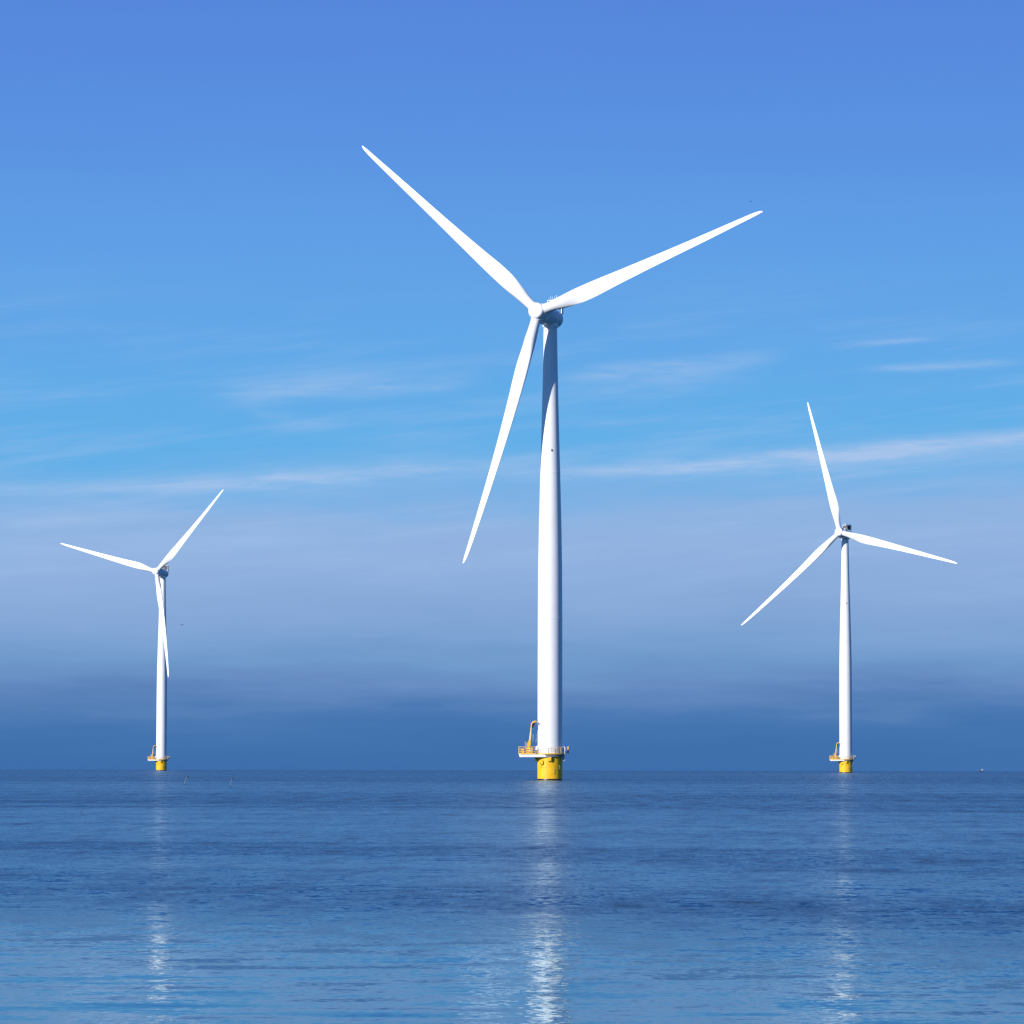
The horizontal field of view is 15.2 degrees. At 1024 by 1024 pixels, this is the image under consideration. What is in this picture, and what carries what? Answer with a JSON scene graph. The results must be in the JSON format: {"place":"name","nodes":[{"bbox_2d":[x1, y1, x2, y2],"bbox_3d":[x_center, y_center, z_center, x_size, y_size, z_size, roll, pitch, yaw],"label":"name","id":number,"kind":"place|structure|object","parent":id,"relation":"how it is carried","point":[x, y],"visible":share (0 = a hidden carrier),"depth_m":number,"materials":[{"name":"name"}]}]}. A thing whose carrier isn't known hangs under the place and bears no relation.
{"place":"outdoors","nodes":[
{"label":"outdoors","id":0,"kind":"place"},
{"bbox_2d":[0,770,1023,1023],"bbox_3d":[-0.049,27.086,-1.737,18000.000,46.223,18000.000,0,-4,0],"label":"sea","id":1,"kind":"structure","parent":0,"point":[368,896],"depth_m":112.18,"materials":[{"name":"liquid"}]},
{"bbox_2d":[61,489,223,770],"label":"wind turbine","id":2,"kind":"object","parent":1,"relation":"in","point":[160,572],"visible":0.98,"depth_m":1853.88,"materials":[{"name":"white paint"}]},
{"bbox_2d":[362,146,761,779],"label":"wind turbine","id":3,"kind":"object","parent":1,"relation":"in","point":[548,754],"visible":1,"depth_m":787.08,"materials":[{"name":"white paint"}]},
{"bbox_2d":[741,403,956,772],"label":"wind turbine","id":4,"kind":"object","parent":1,"relation":"in","point":[845,758],"visible":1,"depth_m":1534.73,"materials":[{"name":"white paint"}]},
{"bbox_2d":[0,0,1023,770],"label":"sky","id":5,"kind":"structure","parent":0,"point":[210,283],"materials":[{"name":"blue"}]}
]}

